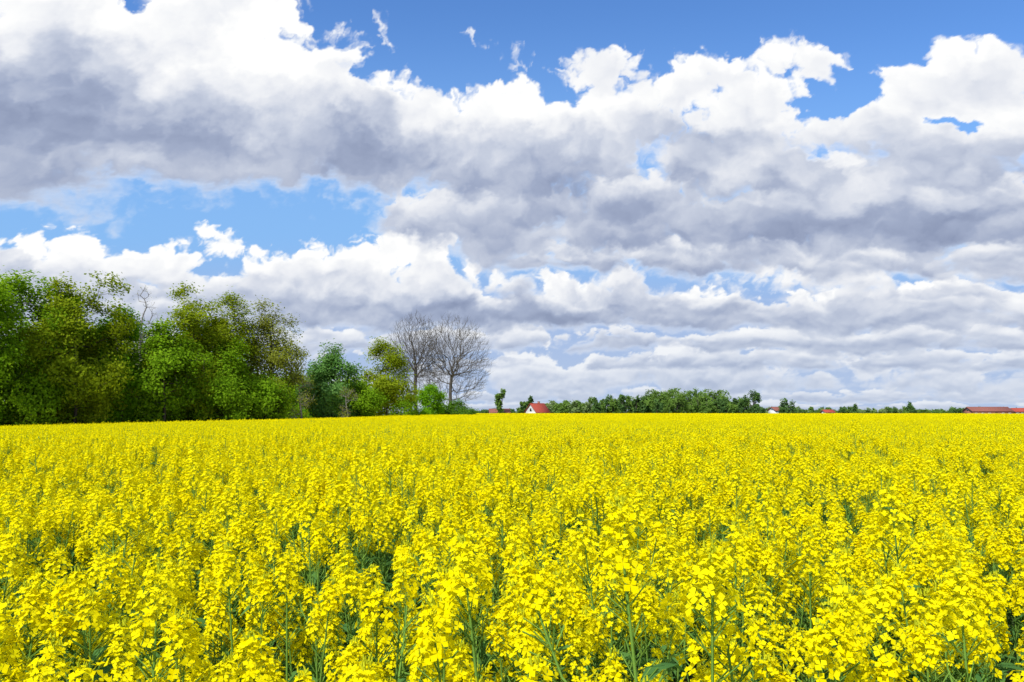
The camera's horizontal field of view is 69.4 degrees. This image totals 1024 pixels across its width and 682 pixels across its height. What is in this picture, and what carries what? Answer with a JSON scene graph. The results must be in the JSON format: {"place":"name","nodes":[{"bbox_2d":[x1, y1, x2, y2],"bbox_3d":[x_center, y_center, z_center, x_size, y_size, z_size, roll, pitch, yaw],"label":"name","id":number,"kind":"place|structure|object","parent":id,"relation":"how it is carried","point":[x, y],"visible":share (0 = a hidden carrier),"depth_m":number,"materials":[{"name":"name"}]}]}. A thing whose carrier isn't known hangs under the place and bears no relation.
{"place":"outdoors","nodes":[
{"label":"outdoors","id":0,"kind":"place"},
{"bbox_2d":[0,0,1023,411],"bbox_3d":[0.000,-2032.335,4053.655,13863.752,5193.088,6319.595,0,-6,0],"label":"sky","id":1,"kind":"structure","parent":0,"point":[806,204],"depth_m":6405.25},
{"bbox_2d":[0,412,1023,681],"bbox_3d":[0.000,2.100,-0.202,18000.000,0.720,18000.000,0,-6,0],"label":"ground","id":2,"kind":"structure","parent":0,"point":[568,628],"depth_m":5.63,"materials":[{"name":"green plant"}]},
{"bbox_2d":[0,281,45,424],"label":"broadleaf tree","id":3,"kind":"object","parent":2,"relation":"on","point":[6,357],"visible":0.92,"depth_m":61.13,"materials":[{"name":"green plant"}]},
{"bbox_2d":[0,265,101,425],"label":"broadleaf tree","id":4,"kind":"object","parent":2,"relation":"on","point":[40,389],"visible":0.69,"depth_m":63.66,"materials":[{"name":"green plant"}]},
{"bbox_2d":[7,270,145,423],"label":"oak tree","id":5,"kind":"object","parent":2,"relation":"on","point":[92,386],"visible":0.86,"depth_m":65.90,"materials":[{"name":"green plant"}]},
{"bbox_2d":[89,301,150,423],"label":"broadleaf tree","id":6,"kind":"object","parent":2,"relation":"on","point":[122,418],"visible":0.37,"depth_m":71.01,"materials":[{"name":"green plant"}]},
{"bbox_2d":[127,287,164,372],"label":"birch tree","id":7,"kind":"object","parent":2,"relation":"on","point":[146,306],"visible":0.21,"depth_m":84.58,"materials":[{"name":"green plant"}]},
{"bbox_2d":[115,313,217,422],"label":"broadleaf tree","id":8,"kind":"object","parent":2,"relation":"on","point":[161,357],"visible":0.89,"depth_m":72.35,"materials":[{"name":"green plant"}]},
{"bbox_2d":[0,384,345,425],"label":"undergrowth","id":9,"kind":"object","parent":2,"relation":"on","point":[61,413],"visible":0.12,"depth_m":68.82,"materials":[{"name":"green plant"}]},
{"bbox_2d":[9,315,372,413],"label":"woodland","id":10,"kind":"object","parent":2,"relation":"on","point":[296,387],"visible":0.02,"depth_m":107.28,"materials":[{"name":"green plant"}]},
{"bbox_2d":[140,280,255,420],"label":"oak tree","id":11,"kind":"object","parent":2,"relation":"on","point":[194,320],"visible":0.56,"depth_m":77.08,"materials":[{"name":"green plant"}]},
{"bbox_2d":[175,333,264,420],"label":"broadleaf tree","id":12,"kind":"object","parent":2,"relation":"on","point":[223,396],"visible":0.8,"depth_m":76.15,"materials":[{"name":"green plant"}]},
{"bbox_2d":[180,286,264,419],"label":"oak tree","id":13,"kind":"object","parent":2,"relation":"on","point":[229,299],"visible":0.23,"depth_m":81.96,"materials":[{"name":"green plant"}]},
{"bbox_2d":[235,369,298,419],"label":"broadleaf tree","id":14,"kind":"object","parent":2,"relation":"on","point":[269,392],"visible":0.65,"depth_m":80.04,"materials":[{"name":"green plant"}]},
{"bbox_2d":[237,295,310,417],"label":"oak tree","id":15,"kind":"object","parent":2,"relation":"on","point":[278,357],"visible":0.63,"depth_m":84.90,"materials":[{"name":"green plant"}]},
{"bbox_2d":[282,371,319,418],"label":"bare elder tree","id":16,"kind":"object","parent":2,"relation":"on","point":[305,403],"visible":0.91,"depth_m":84.97,"materials":[{"name":"green plant"}]},
{"bbox_2d":[292,338,364,417],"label":"chestnut tree","id":17,"kind":"object","parent":2,"relation":"on","point":[326,370],"visible":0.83,"depth_m":93.86,"materials":[{"name":"green plant"}]},
{"bbox_2d":[337,385,359,417],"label":"birch sapling","id":18,"kind":"object","parent":2,"relation":"on","point":[344,412],"visible":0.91,"depth_m":90.57,"materials":[{"name":"green plant"}]},
{"bbox_2d":[337,379,392,416],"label":"hazel bush","id":19,"kind":"object","parent":2,"relation":"on","point":[366,406],"visible":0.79,"depth_m":95.96,"materials":[{"name":"green plant"}]},
{"bbox_2d":[357,336,421,415],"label":"oak tree","id":20,"kind":"object","parent":2,"relation":"on","point":[392,387],"visible":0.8,"depth_m":104.89,"materials":[{"name":"green plant"}]},
{"bbox_2d":[389,392,422,414],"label":"hazel bush","id":21,"kind":"object","parent":2,"relation":"on","point":[409,410],"visible":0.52,"depth_m":116.24,"materials":[{"name":"green plant"}]},
{"bbox_2d":[387,311,447,409],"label":"bare tree","id":22,"kind":"object","parent":2,"relation":"on","point":[413,352],"visible":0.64,"depth_m":135.59,"materials":[{"name":"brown plant"}]},
{"bbox_2d":[415,382,447,414],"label":"hazel bush","id":23,"kind":"object","parent":2,"relation":"on","point":[435,407],"visible":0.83,"depth_m":120.98,"materials":[{"name":"green plant"}]},
{"bbox_2d":[411,313,494,405],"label":"bare tree","id":24,"kind":"object","parent":2,"relation":"on","point":[453,374],"visible":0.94,"depth_m":133.44,"materials":[{"name":"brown plant"}]},
{"bbox_2d":[441,397,469,414],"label":"hazel bush","id":25,"kind":"object","parent":2,"relation":"on","point":[453,408],"visible":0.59,"depth_m":126.19,"materials":[{"name":"green plant"}]},
{"bbox_2d":[459,402,478,414],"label":"hazel bush","id":26,"kind":"object","parent":2,"relation":"on","point":[474,411],"visible":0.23,"depth_m":129.74,"materials":[{"name":"green plant"}]},
{"bbox_2d":[494,388,506,412],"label":"poplar tree","id":27,"kind":"object","parent":2,"relation":"on","point":[499,402],"visible":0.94,"depth_m":283.23,"materials":[{"name":"green plant"}]},
{"bbox_2d":[527,395,533,406],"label":"spruce tree","id":28,"kind":"object","parent":2,"relation":"on","point":[530,399],"visible":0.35,"depth_m":303.87,"materials":[{"name":"green plant"}]},
{"bbox_2d":[526,405,535,412],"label":"walls","id":29,"kind":"structure","parent":2,"relation":"on","point":[529,411],"depth_m":287.05,"materials":[{"name":"paint"}]},
{"bbox_2d":[524,403,550,412],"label":"roof","id":30,"kind":"structure","parent":29,"relation":"on","point":[539,407],"depth_m":287.38,"materials":[{"name":"red tile"}]},
{"bbox_2d":[467,387,1016,412],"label":"distant tree row","id":31,"kind":"object","parent":2,"relation":"on","point":[667,402],"visible":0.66,"depth_m":317.69,"materials":[{"name":"green plant"}]},
{"bbox_2d":[739,389,763,412],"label":"oak tree","id":32,"kind":"object","parent":2,"relation":"on","point":[755,396],"visible":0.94,"depth_m":288.17,"materials":[{"name":"green plant"}]},
{"bbox_2d":[768,408,778,412],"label":"walls","id":33,"kind":"structure","parent":2,"relation":"on","point":[771,411],"depth_m":327.27,"materials":[{"name":"white paint"}]},
{"bbox_2d":[778,398,798,412],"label":"oak tree","id":34,"kind":"object","parent":2,"relation":"on","point":[784,409],"visible":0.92,"depth_m":317.81,"materials":[{"name":"green plant"}]},
{"bbox_2d":[850,404,859,412],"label":"spruce tree","id":35,"kind":"object","parent":2,"relation":"on","point":[853,409],"visible":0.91,"depth_m":427.06,"materials":[{"name":"green plant"}]},
{"bbox_2d":[905,401,916,412],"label":"spruce tree","id":36,"kind":"object","parent":2,"relation":"on","point":[909,409],"visible":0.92,"depth_m":417.21,"materials":[{"name":"green plant"}]},
{"bbox_2d":[962,407,1013,413],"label":"brick barn","id":37,"kind":"structure","parent":2,"relation":"on","point":[997,410],"depth_m":384.78,"materials":[{"name":"brown tile"}]},
{"bbox_2d":[1010,408,1023,413],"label":"brick barn","id":38,"kind":"structure","parent":2,"relation":"on","point":[1018,410],"depth_m":395.83,"materials":[{"name":"red tile"}]},
{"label":"walls","id":39,"kind":"object","parent":2,"relation":"on","visible":0},
{"bbox_2d":[488,409,510,412],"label":"roof","id":40,"kind":"structure","parent":39,"relation":"on","point":[496,411],"depth_m":287.99,"materials":[{"name":"brown tile"}]},
{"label":"walls","id":41,"kind":"object","parent":2,"relation":"on","visible":0},
{"bbox_2d":[820,410,835,412],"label":"roof","id":42,"kind":"structure","parent":41,"relation":"on","point":[829,411],"depth_m":395.75,"materials":[{"name":"red tile"}]}
]}

